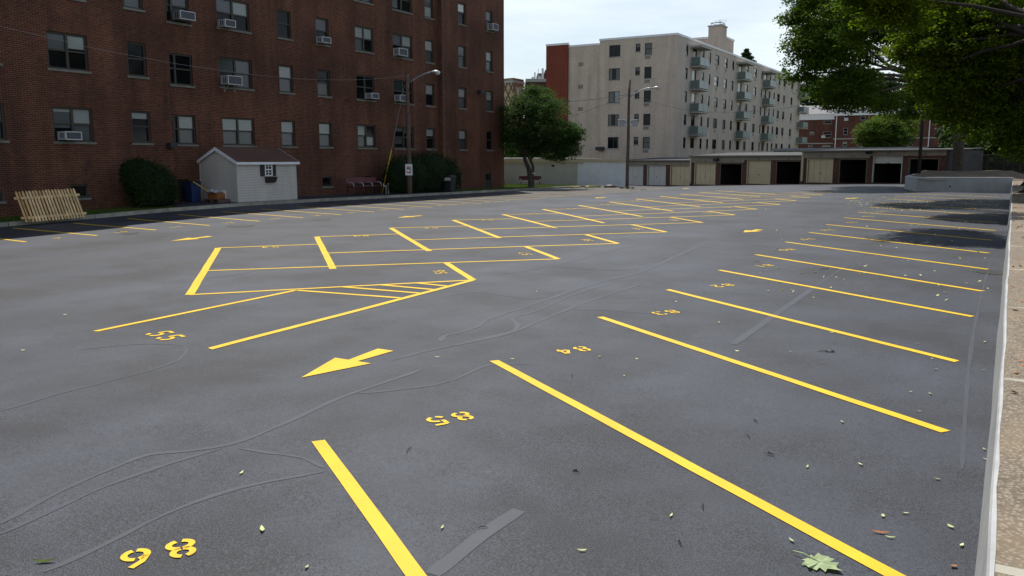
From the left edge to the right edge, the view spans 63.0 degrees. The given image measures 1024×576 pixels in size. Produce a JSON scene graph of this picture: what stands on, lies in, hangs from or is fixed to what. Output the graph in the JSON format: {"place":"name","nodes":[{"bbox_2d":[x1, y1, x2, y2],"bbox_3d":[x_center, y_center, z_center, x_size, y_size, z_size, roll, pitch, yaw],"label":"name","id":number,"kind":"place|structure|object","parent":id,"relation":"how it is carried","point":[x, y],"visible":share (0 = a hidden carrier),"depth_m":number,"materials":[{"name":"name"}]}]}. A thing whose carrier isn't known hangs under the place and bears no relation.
{"place":"outdoors","nodes":[
{"label":"outdoors","id":0,"kind":"place"},
{"bbox_2d":[0,26,398,79],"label":"overhead cable","id":1,"kind":"object","parent":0,"point":[181,64],"visible":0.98,"depth_m":34.09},
{"bbox_2d":[7,185,559,221],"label":"lawn","id":2,"kind":"structure","parent":0,"point":[175,207],"depth_m":32.80,"materials":[{"name":"plant"}]},
{"bbox_2d":[0,206,174,221],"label":"grass","id":3,"kind":"structure","parent":2,"relation":"on","point":[100,211],"depth_m":31.24,"materials":[{"name":"green plant"}]},
{"bbox_2d":[115,155,181,208],"bbox_3d":[-14.332,-4.176,33.076,1.716,2.143,2.725,5,10,30],"label":"bush","id":4,"kind":"object","parent":2,"relation":"on","point":[148,183],"visible":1,"depth_m":32.56,"materials":[{"name":"green plant"}]},
{"bbox_2d":[440,184,604,190],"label":"grass","id":5,"kind":"structure","parent":2,"relation":"on","point":[511,186],"depth_m":60.33,"materials":[{"name":"green plant"}]},
{"bbox_2d":[495,83,591,187],"bbox_3d":[2.046,-10.570,58.699,6.706,7.544,6.058,5,10,30],"label":"tree","id":6,"kind":"object","parent":2,"relation":"on","point":[545,109],"visible":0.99,"depth_m":58.01,"materials":[{"name":"green plant"}]},
{"bbox_2d":[168,191,460,206],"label":"yard pavement","id":7,"kind":"structure","parent":0,"point":[187,204],"depth_m":41.39,"materials":[{"name":"concrete"}]},
{"bbox_2d":[183,181,201,201],"bbox_3d":[-14.023,-4.238,36.679,0.580,0.900,0.580,5,10,30],"label":"recycling bin","id":8,"kind":"object","parent":7,"relation":"on","point":[192,190],"visible":0.91,"depth_m":36.51,"materials":[{"name":"blue plastic"}]},
{"bbox_2d":[203,199,229,202],"bbox_3d":[-12.907,-3.813,36.467,1.000,0.145,0.610,5,10,30],"label":"pallet","id":9,"kind":"object","parent":7,"relation":"on","point":[217,200],"visible":0.92,"depth_m":36.23,"materials":[{"name":"brown wood"}]},
{"bbox_2d":[206,192,224,198],"bbox_3d":[-12.916,-4.019,36.341,0.620,0.290,0.560,5,10,30],"label":"cardboard box","id":10,"kind":"object","parent":9,"relation":"on","point":[216,195],"visible":1,"depth_m":36.22,"materials":[{"name":"brown cardboard"}]},
{"bbox_2d":[197,147,299,201],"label":"garden shed","id":11,"kind":"structure","parent":7,"relation":"on","point":[239,174],"depth_m":37.19,"materials":[{"name":"plastic"}]},
{"bbox_2d":[344,177,381,194],"bbox_3d":[-7.952,-5.465,44.877,0.589,0.944,2.478,5,10,30],"label":"park bench","id":12,"kind":"object","parent":7,"relation":"on","point":[360,180],"visible":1,"depth_m":44.80,"materials":[{"name":"wood"}]},
{"bbox_2d":[381,151,432,192],"bbox_3d":[-5.942,-6.634,48.075,1.993,2.450,4.254,5,10,30],"label":"bush","id":13,"kind":"object","parent":7,"relation":"on","point":[396,178],"visible":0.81,"depth_m":47.14,"materials":[{"name":"green plant"}]},
{"bbox_2d":[416,147,463,191],"bbox_3d":[-4.676,-7.129,50.167,2.330,2.838,5.109,5,10,30],"label":"bush","id":14,"kind":"object","parent":7,"relation":"on","point":[441,166],"visible":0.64,"depth_m":49.51,"materials":[{"name":"green plant"}]},
{"bbox_2d":[443,175,455,191],"bbox_3d":[-3.761,-6.242,49.897,0.669,0.979,0.570,5,10,30],"label":"wheelie bin","id":15,"kind":"object","parent":7,"relation":"on","point":[450,181],"visible":0.94,"depth_m":49.68,"materials":[{"name":"plastic"}]},
{"bbox_2d":[0,182,1010,575],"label":"parking lot","id":16,"kind":"structure","parent":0,"point":[166,378],"depth_m":9.03,"materials":[{"name":"grey asphalt"}]},
{"bbox_2d":[13,189,77,221],"bbox_3d":[-15.783,-2.825,28.381,0.525,1.039,2.024,5,10,30],"label":"fence panel","id":17,"kind":"object","parent":16,"relation":"on","point":[18,198],"visible":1,"depth_m":27.86,"materials":[{"name":"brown wood"}]},
{"bbox_2d":[20,188,86,221],"bbox_3d":[-15.589,-2.843,28.450,0.525,1.048,2.024,5,10,30],"label":"fence panel","id":18,"kind":"object","parent":16,"relation":"on","point":[56,215],"visible":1,"depth_m":28.39,"materials":[{"name":"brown wood"}]},
{"bbox_2d":[0,186,584,226],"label":"kerb","id":19,"kind":"structure","parent":16,"relation":"on","point":[23,222],"depth_m":35.86,"materials":[{"name":"concrete"}]},
{"bbox_2d":[405,70,439,193],"bbox_3d":[-4.869,-8.355,45.706,2.161,6.906,0.476,4,9,22],"label":"lamp pole","id":20,"kind":"object","parent":16,"relation":"on","point":[408,146],"visible":0.95,"depth_m":45.73,"materials":[{"name":"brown wood"}]},
{"bbox_2d":[625,80,659,188],"bbox_3d":[9.271,-10.850,59.519,2.239,7.873,1.105,3,9,21],"label":"lamp pole","id":21,"kind":"object","parent":16,"relation":"on","point":[628,138],"visible":0.98,"depth_m":59.57,"materials":[{"name":"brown wood"}]},
{"bbox_2d":[410,76,627,101],"bbox_3d":[1.225,-12.421,53.168,0.556,0.931,20.064,9,12,44],"label":"overhead cable","id":22,"kind":"object","parent":21,"relation":"attached to","point":[516,98],"visible":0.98,"depth_m":52.29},
{"bbox_2d":[625,157,690,185],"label":"garage row","id":23,"kind":"object","parent":16,"relation":"on","point":[670,171],"visible":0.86,"depth_m":86.89,"materials":[{"name":"concrete"}]},
{"bbox_2d":[629,166,642,184],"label":"door","id":24,"kind":"structure","parent":23,"relation":"in","point":[635,172],"depth_m":89.33,"materials":[{"name":"white paint"}]},
{"bbox_2d":[648,166,664,185],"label":"door","id":25,"kind":"structure","parent":23,"relation":"in","point":[656,176],"depth_m":87.07,"materials":[{"name":"white paint"}]},
{"bbox_2d":[671,166,688,185],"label":"door","id":26,"kind":"structure","parent":23,"relation":"in","point":[680,174],"depth_m":84.68,"materials":[{"name":"beige paint"}]},
{"bbox_2d":[688,152,801,185],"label":"garage row","id":27,"kind":"object","parent":16,"relation":"on","point":[765,168],"visible":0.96,"depth_m":77.90,"materials":[{"name":"brick"}]},
{"bbox_2d":[696,164,714,184],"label":"door","id":28,"kind":"structure","parent":27,"relation":"in","point":[705,173],"depth_m":81.36,"materials":[{"name":"beige paint"}]},
{"bbox_2d":[748,161,769,183],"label":"door","id":29,"kind":"structure","parent":27,"relation":"in","point":[758,171],"depth_m":76.67,"materials":[{"name":"beige paint"}]},
{"bbox_2d":[792,550,842,571],"bbox_3d":[1.861,1.663,5.090,0.248,0.029,0.236,1,9,6],"label":"maple leaf","id":30,"kind":"object","parent":16,"relation":"on","point":[818,560],"visible":1,"depth_m":5.07,"materials":[{"name":"green plant"}]},
{"bbox_2d":[770,147,945,151],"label":"back garage row","id":31,"kind":"object","parent":16,"relation":"on","point":[786,149],"visible":0.19,"depth_m":86.13,"materials":[{"name":"grey concrete"}]},
{"bbox_2d":[760,195,1003,299],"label":"fallen leaves","id":32,"kind":"object","parent":16,"relation":"on","point":[912,224],"visible":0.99,"depth_m":34.28,"materials":[{"name":"yellow plant"}]},
{"bbox_2d":[800,148,984,183],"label":"garage row","id":33,"kind":"object","parent":16,"relation":"on","point":[864,166],"visible":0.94,"depth_m":68.67,"materials":[{"name":"brick"}]},
{"bbox_2d":[808,159,832,182],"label":"door","id":34,"kind":"structure","parent":33,"relation":"in","point":[819,170],"depth_m":71.17,"materials":[{"name":"beige paint"}]},
{"bbox_2d":[875,157,901,162],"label":"door","id":35,"kind":"structure","parent":33,"relation":"in","point":[877,159],"depth_m":66.50,"materials":[{"name":"white paint"}]},
{"bbox_2d":[904,174,1012,192],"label":"end wall","id":36,"kind":"structure","parent":16,"relation":"on","point":[970,184],"depth_m":49.35,"materials":[{"name":"grey concrete"}]},
{"bbox_2d":[975,182,1012,575],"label":"curb","id":37,"kind":"structure","parent":16,"relation":"on","point":[985,558],"depth_m":5.55,"materials":[{"name":"paint"}]},
{"bbox_2d":[504,0,905,105],"label":"sky","id":38,"kind":"structure","parent":0,"point":[529,25],"materials":[{"name":"white"}]},
{"bbox_2d":[936,81,991,168],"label":"dense tree","id":39,"kind":"object","parent":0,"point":[949,144],"depth_m":78.36,"materials":[{"name":"green plant"}]},
{"bbox_2d":[913,170,1023,180],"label":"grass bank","id":40,"kind":"object","parent":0,"point":[1016,176],"visible":0.78,"depth_m":56.04,"materials":[{"name":"green plant"}]},
{"bbox_2d":[772,0,1000,170],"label":"maple tree","id":41,"kind":"object","parent":40,"relation":"on","point":[815,50],"visible":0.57,"depth_m":54.76,"materials":[{"name":"green plant"}]},
{"bbox_2d":[917,86,925,173],"bbox_3d":[28.257,-11.190,57.489,0.235,7.542,0.235,5,10,30],"label":"utility pole","id":42,"kind":"object","parent":40,"relation":"on","point":[920,147],"visible":0.45,"depth_m":57.60,"materials":[{"name":"brown wood"}]},
{"bbox_2d":[994,181,1023,575],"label":"sidewalk","id":43,"kind":"structure","parent":0,"point":[1009,558],"depth_m":5.45,"materials":[{"name":"concrete"}]},
{"bbox_3d":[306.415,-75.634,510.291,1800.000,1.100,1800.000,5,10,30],"label":"ground","id":44,"kind":"structure","parent":0,"visible":0},
{"bbox_2d":[0,0,503,217],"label":"brick apartment building","id":45,"kind":"structure","parent":44,"relation":"on","point":[332,129],"depth_m":39.13,"materials":[{"name":"red brick"}]},
{"bbox_2d":[0,103,9,142],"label":"window","id":46,"kind":"structure","parent":45,"relation":"in","point":[2,123],"depth_m":29.18,"materials":[{"name":"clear glass"}]},
{"bbox_2d":[46,31,91,73],"bbox_3d":[-16.472,-8.715,30.929,0.200,1.409,1.684,5,10,30],"label":"window","id":47,"kind":"structure","parent":45,"relation":"in","point":[63,56],"depth_m":30.95,"materials":[{"name":"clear glass"}]},
{"bbox_2d":[57,131,81,139],"bbox_3d":[-16.437,-5.654,31.011,0.552,0.311,0.644,5,10,30],"label":"air conditioner","id":48,"kind":"object","parent":45,"relation":"attached to","point":[68,135],"visible":1,"depth_m":30.80,"materials":[{"name":"grey metal"}]},
{"bbox_2d":[52,106,96,143],"bbox_3d":[-16.472,-6.091,31.332,0.200,1.359,1.684,5,10,30],"label":"window","id":49,"kind":"structure","parent":45,"relation":"in","point":[64,118],"depth_m":31.37,"materials":[{"name":"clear glass"}]},
{"bbox_2d":[70,184,91,200],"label":"window","id":50,"kind":"structure","parent":45,"relation":"in","point":[82,189],"depth_m":31.85,"materials":[{"name":"black glass"}]},
{"bbox_2d":[123,0,145,12],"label":"window","id":51,"kind":"structure","parent":45,"relation":"in","point":[133,5],"depth_m":33.12,"materials":[{"name":"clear glass"}]},
{"bbox_2d":[126,41,149,79],"bbox_3d":[-15.012,-9.088,33.359,0.200,1.409,0.973,5,10,30],"label":"window","id":52,"kind":"structure","parent":45,"relation":"in","point":[136,65],"depth_m":33.43,"materials":[{"name":"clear glass"}]},
{"bbox_2d":[131,111,153,144],"bbox_3d":[-15.012,-6.464,33.762,0.200,1.359,0.973,5,10,30],"label":"window","id":53,"kind":"structure","parent":45,"relation":"in","point":[140,119],"depth_m":33.83,"materials":[{"name":"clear glass"}]},
{"bbox_2d":[165,0,191,26],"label":"window","id":54,"kind":"structure","parent":45,"relation":"in","point":[171,5],"depth_m":35.79,"materials":[{"name":"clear glass"}]},
{"bbox_2d":[169,53,194,87],"bbox_3d":[-14.370,-9.421,36.185,0.200,1.409,1.298,5,10,30],"label":"window","id":55,"kind":"structure","parent":45,"relation":"in","point":[180,75],"depth_m":36.26,"materials":[{"name":"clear glass"}]},
{"bbox_2d":[177,179,186,201],"bbox_3d":[-14.566,-4.295,36.787,0.050,0.965,0.597,5,10,30],"label":"door","id":56,"kind":"structure","parent":45,"relation":"in","point":[181,184],"depth_m":36.78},
{"bbox_2d":[172,10,195,21],"bbox_3d":[-14.099,-11.678,35.852,0.552,0.363,0.784,5,10,30],"label":"air conditioner","id":57,"kind":"object","parent":45,"relation":"attached to","point":[183,15],"visible":1,"depth_m":35.63,"materials":[{"name":"grey metal"}]},
{"bbox_2d":[172,114,198,146],"bbox_3d":[-14.370,-6.896,36.573,0.200,1.359,1.298,5,10,30],"label":"window","id":58,"kind":"structure","parent":45,"relation":"in","point":[183,125],"depth_m":36.65,"materials":[{"name":"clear glass"}]},
{"bbox_2d":[217,19,235,28],"bbox_3d":[-12.931,-11.959,37.797,0.552,0.331,0.624,5,10,30],"label":"air conditioner","id":59,"kind":"object","parent":45,"relation":"attached to","point":[226,23],"visible":1,"depth_m":37.60,"materials":[{"name":"grey metal"}]},
{"bbox_2d":[220,75,242,92],"bbox_3d":[-12.873,-9.339,38.299,0.552,0.748,0.824,5,10,30],"label":"air conditioner","id":60,"kind":"object","parent":45,"relation":"attached to","point":[229,80],"visible":1,"depth_m":38.03,"materials":[{"name":"grey metal"}]},
{"bbox_2d":[216,0,251,34],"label":"window","id":61,"kind":"structure","parent":45,"relation":"in","point":[237,11],"depth_m":38.51,"materials":[{"name":"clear glass"}]},
{"bbox_2d":[219,57,254,90],"bbox_3d":[-12.829,-9.914,38.734,0.200,1.409,2.035,5,10,30],"label":"window","id":62,"kind":"structure","parent":45,"relation":"in","point":[225,64],"depth_m":38.87,"materials":[{"name":"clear glass"}]},
{"bbox_2d":[222,117,256,146],"bbox_3d":[-12.829,-7.290,39.137,0.200,1.359,2.035,5,10,30],"label":"window","id":63,"kind":"structure","parent":45,"relation":"in","point":[237,132],"depth_m":39.15,"materials":[{"name":"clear glass"}]},
{"bbox_2d":[276,9,292,40],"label":"window","id":64,"kind":"structure","parent":45,"relation":"in","point":[283,17],"depth_m":41.10,"materials":[{"name":"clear glass"}]},
{"bbox_2d":[279,65,295,94],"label":"window","id":65,"kind":"structure","parent":45,"relation":"in","point":[286,84],"depth_m":41.49,"materials":[{"name":"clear glass"}]},
{"bbox_2d":[281,120,297,147],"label":"window","id":66,"kind":"structure","parent":45,"relation":"in","point":[287,127],"depth_m":41.88,"materials":[{"name":"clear glass"}]},
{"bbox_2d":[315,17,330,46],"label":"window","id":67,"kind":"structure","parent":45,"relation":"in","point":[321,24],"depth_m":43.32,"materials":[{"name":"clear glass"}]},
{"bbox_2d":[316,36,330,43],"bbox_3d":[-9.757,-12.779,43.078,0.552,0.308,0.644,5,10,30],"label":"air conditioner","id":68,"kind":"object","parent":45,"relation":"attached to","point":[322,40],"visible":1,"depth_m":42.86,"materials":[{"name":"grey metal"}]},
{"bbox_2d":[317,70,331,97],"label":"window","id":69,"kind":"structure","parent":45,"relation":"in","point":[324,84],"depth_m":43.76,"materials":[{"name":"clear glass"}]},
{"bbox_2d":[319,122,333,148],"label":"window","id":70,"kind":"structure","parent":45,"relation":"in","point":[324,128],"depth_m":44.15,"materials":[{"name":"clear glass"}]},
{"bbox_2d":[322,176,333,187],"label":"window","id":71,"kind":"structure","parent":45,"relation":"in","point":[326,180],"depth_m":44.52,"materials":[{"name":"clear glass"}]},
{"bbox_2d":[355,25,374,54],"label":"window","id":72,"kind":"structure","parent":45,"relation":"in","point":[363,35],"depth_m":46.12,"materials":[{"name":"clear glass"}]},
{"bbox_2d":[356,75,375,101],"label":"window","id":73,"kind":"structure","parent":45,"relation":"in","point":[363,86],"depth_m":46.46,"materials":[{"name":"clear glass"}]},
{"bbox_2d":[358,124,376,148],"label":"window","id":74,"kind":"structure","parent":45,"relation":"in","point":[366,133],"depth_m":46.92,"materials":[{"name":"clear glass"}]},
{"bbox_2d":[393,48,407,56],"bbox_3d":[-6.511,-13.677,48.469,0.552,0.424,0.804,5,10,30],"label":"air conditioner","id":75,"kind":"object","parent":45,"relation":"attached to","point":[400,52],"visible":1,"depth_m":48.20,"materials":[{"name":"grey metal"}]},
{"bbox_2d":[392,0,412,14],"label":"window","id":76,"kind":"structure","parent":45,"relation":"in","point":[403,6],"depth_m":48.77,"materials":[{"name":"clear glass"}]},
{"bbox_2d":[393,33,413,60],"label":"window","id":77,"kind":"structure","parent":45,"relation":"in","point":[399,41],"depth_m":49.10,"materials":[{"name":"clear glass"}]},
{"bbox_2d":[394,126,414,149],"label":"window","id":78,"kind":"structure","parent":45,"relation":"in","point":[400,133],"depth_m":49.65,"materials":[{"name":"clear glass"}]},
{"bbox_2d":[394,80,414,105],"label":"window","id":79,"kind":"structure","parent":45,"relation":"in","point":[399,86],"depth_m":49.28,"materials":[{"name":"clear glass"}]},
{"bbox_2d":[424,0,434,19],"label":"window","id":80,"kind":"structure","parent":45,"relation":"in","point":[428,3],"depth_m":50.95,"materials":[{"name":"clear glass"}]},
{"bbox_2d":[425,40,434,64],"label":"window","id":81,"kind":"structure","parent":45,"relation":"in","point":[428,44],"depth_m":51.30,"materials":[{"name":"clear glass"}]},
{"bbox_2d":[426,128,435,149],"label":"window","id":82,"kind":"structure","parent":45,"relation":"in","point":[430,131],"depth_m":52.12,"materials":[{"name":"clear glass"}]},
{"bbox_2d":[426,84,435,107],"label":"window","id":83,"kind":"structure","parent":45,"relation":"in","point":[429,87],"depth_m":51.74,"materials":[{"name":"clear glass"}]},
{"bbox_2d":[458,45,466,68],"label":"window","id":84,"kind":"structure","parent":45,"relation":"in","point":[461,49],"depth_m":53.80,"materials":[{"name":"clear glass"}]},
{"bbox_2d":[458,2,466,26],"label":"window","id":85,"kind":"structure","parent":45,"relation":"in","point":[461,7],"depth_m":53.44,"materials":[{"name":"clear glass"}]},
{"bbox_2d":[458,87,467,109],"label":"window","id":86,"kind":"structure","parent":45,"relation":"in","point":[462,93],"depth_m":54.25,"materials":[{"name":"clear glass"}]},
{"bbox_2d":[459,130,467,150],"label":"window","id":87,"kind":"structure","parent":45,"relation":"in","point":[462,133],"depth_m":54.61,"materials":[{"name":"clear glass"}]},
{"bbox_2d":[486,131,493,150],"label":"window","id":88,"kind":"structure","parent":45,"relation":"in","point":[489,133],"depth_m":57.44,"materials":[{"name":"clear glass"}]},
{"bbox_2d":[486,91,493,111],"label":"window","id":89,"kind":"structure","parent":45,"relation":"in","point":[488,97],"depth_m":57.01,"materials":[{"name":"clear glass"}]},
{"bbox_2d":[486,51,493,72],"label":"window","id":90,"kind":"structure","parent":45,"relation":"in","point":[488,54],"depth_m":56.62,"materials":[{"name":"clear glass"}]},
{"bbox_2d":[504,78,524,128],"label":"lattice brick building","id":91,"kind":"structure","parent":44,"relation":"on","point":[512,85],"depth_m":103.70,"materials":[{"name":"brick"}]},
{"bbox_2d":[504,133,549,159],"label":"distant tree","id":92,"kind":"object","parent":44,"relation":"on","point":[505,150],"visible":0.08,"depth_m":88.30,"materials":[{"name":"green plant"}]},
{"bbox_2d":[524,68,545,132],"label":"building","id":93,"kind":"structure","parent":44,"relation":"on","point":[540,79],"depth_m":134.24,"materials":[{"name":"brick"}]},
{"bbox_2d":[504,158,625,187],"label":"painted garage","id":94,"kind":"structure","parent":44,"relation":"on","point":[589,171],"depth_m":70.63,"materials":[{"name":"white paint"}]},
{"bbox_2d":[546,22,810,159],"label":"tan apartment building","id":95,"kind":"structure","parent":44,"relation":"on","point":[717,84],"depth_m":97.75,"materials":[{"name":"concrete"}]},
{"bbox_2d":[607,114,618,126],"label":"window","id":96,"kind":"structure","parent":95,"relation":"in","point":[612,118],"depth_m":96.02,"materials":[{"name":"grey glass"}]},
{"bbox_2d":[607,137,618,148],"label":"window","id":97,"kind":"structure","parent":95,"relation":"in","point":[613,142],"depth_m":96.36,"materials":[{"name":"black glass"}]},
{"bbox_2d":[608,68,619,80],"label":"window","id":98,"kind":"structure","parent":95,"relation":"in","point":[614,74],"depth_m":95.19,"materials":[{"name":"grey glass"}]},
{"bbox_2d":[608,91,619,103],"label":"window","id":99,"kind":"structure","parent":95,"relation":"in","point":[615,93],"depth_m":95.56,"materials":[{"name":"grey glass"}]},
{"bbox_2d":[608,45,620,57],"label":"window","id":100,"kind":"structure","parent":95,"relation":"in","point":[614,50],"depth_m":94.84,"materials":[{"name":"grey glass"}]},
{"bbox_2d":[741,48,756,61],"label":"pine tree","id":101,"kind":"object","parent":44,"relation":"on","point":[746,53],"visible":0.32,"depth_m":159.53,"materials":[{"name":"green plant"}]},
{"bbox_2d":[800,75,834,113],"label":"distant tree","id":102,"kind":"object","parent":44,"relation":"on","point":[803,101],"visible":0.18,"depth_m":169.76,"materials":[{"name":"green plant"}]},
{"bbox_2d":[851,112,924,146],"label":"bright tree","id":103,"kind":"object","parent":44,"relation":"on","point":[890,132],"visible":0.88,"depth_m":110.46,"materials":[{"name":"green plant"}]},
{"bbox_2d":[878,72,910,98],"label":"distant tree","id":104,"kind":"object","parent":44,"relation":"on","point":[893,84],"visible":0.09,"depth_m":177.79,"materials":[{"name":"green plant"}]},
{"bbox_2d":[798,105,1016,171],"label":"brick terrace","id":105,"kind":"structure","parent":44,"relation":"on","point":[836,129],"depth_m":157.62,"materials":[{"name":"red brick"}]},
{"bbox_2d":[926,118,952,146],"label":"dense tree","id":106,"kind":"object","parent":44,"relation":"on","point":[943,137],"visible":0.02,"depth_m":92.07,"materials":[{"name":"green plant"}]},
{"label":"planting bed","id":107,"kind":"structure","parent":0,"visible":0},
{"bbox_2d":[823,0,1023,202],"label":"maple tree","id":108,"kind":"object","parent":107,"relation":"on","point":[960,28],"visible":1,"depth_m":30.24,"materials":[{"name":"green plant"}]},
{"bbox_2d":[825,0,1023,192],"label":"maple tree","id":109,"kind":"object","parent":107,"relation":"on","point":[850,40],"visible":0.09,"depth_m":39.89,"materials":[{"name":"green plant"}]},
{"bbox_2d":[952,123,1023,173],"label":"undergrowth","id":110,"kind":"object","parent":107,"relation":"on","point":[969,144],"visible":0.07,"depth_m":70.82,"materials":[{"name":"green plant"}]},
{"bbox_2d":[972,154,1023,172],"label":"wire fence","id":111,"kind":"object","parent":107,"relation":"on","point":[987,162],"visible":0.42,"depth_m":63.95,"materials":[{"name":"grey metal"}]},
{"bbox_2d":[974,119,1023,170],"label":"dense tree","id":112,"kind":"object","parent":107,"relation":"on","point":[990,151],"visible":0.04,"depth_m":68.90,"materials":[{"name":"green plant"}]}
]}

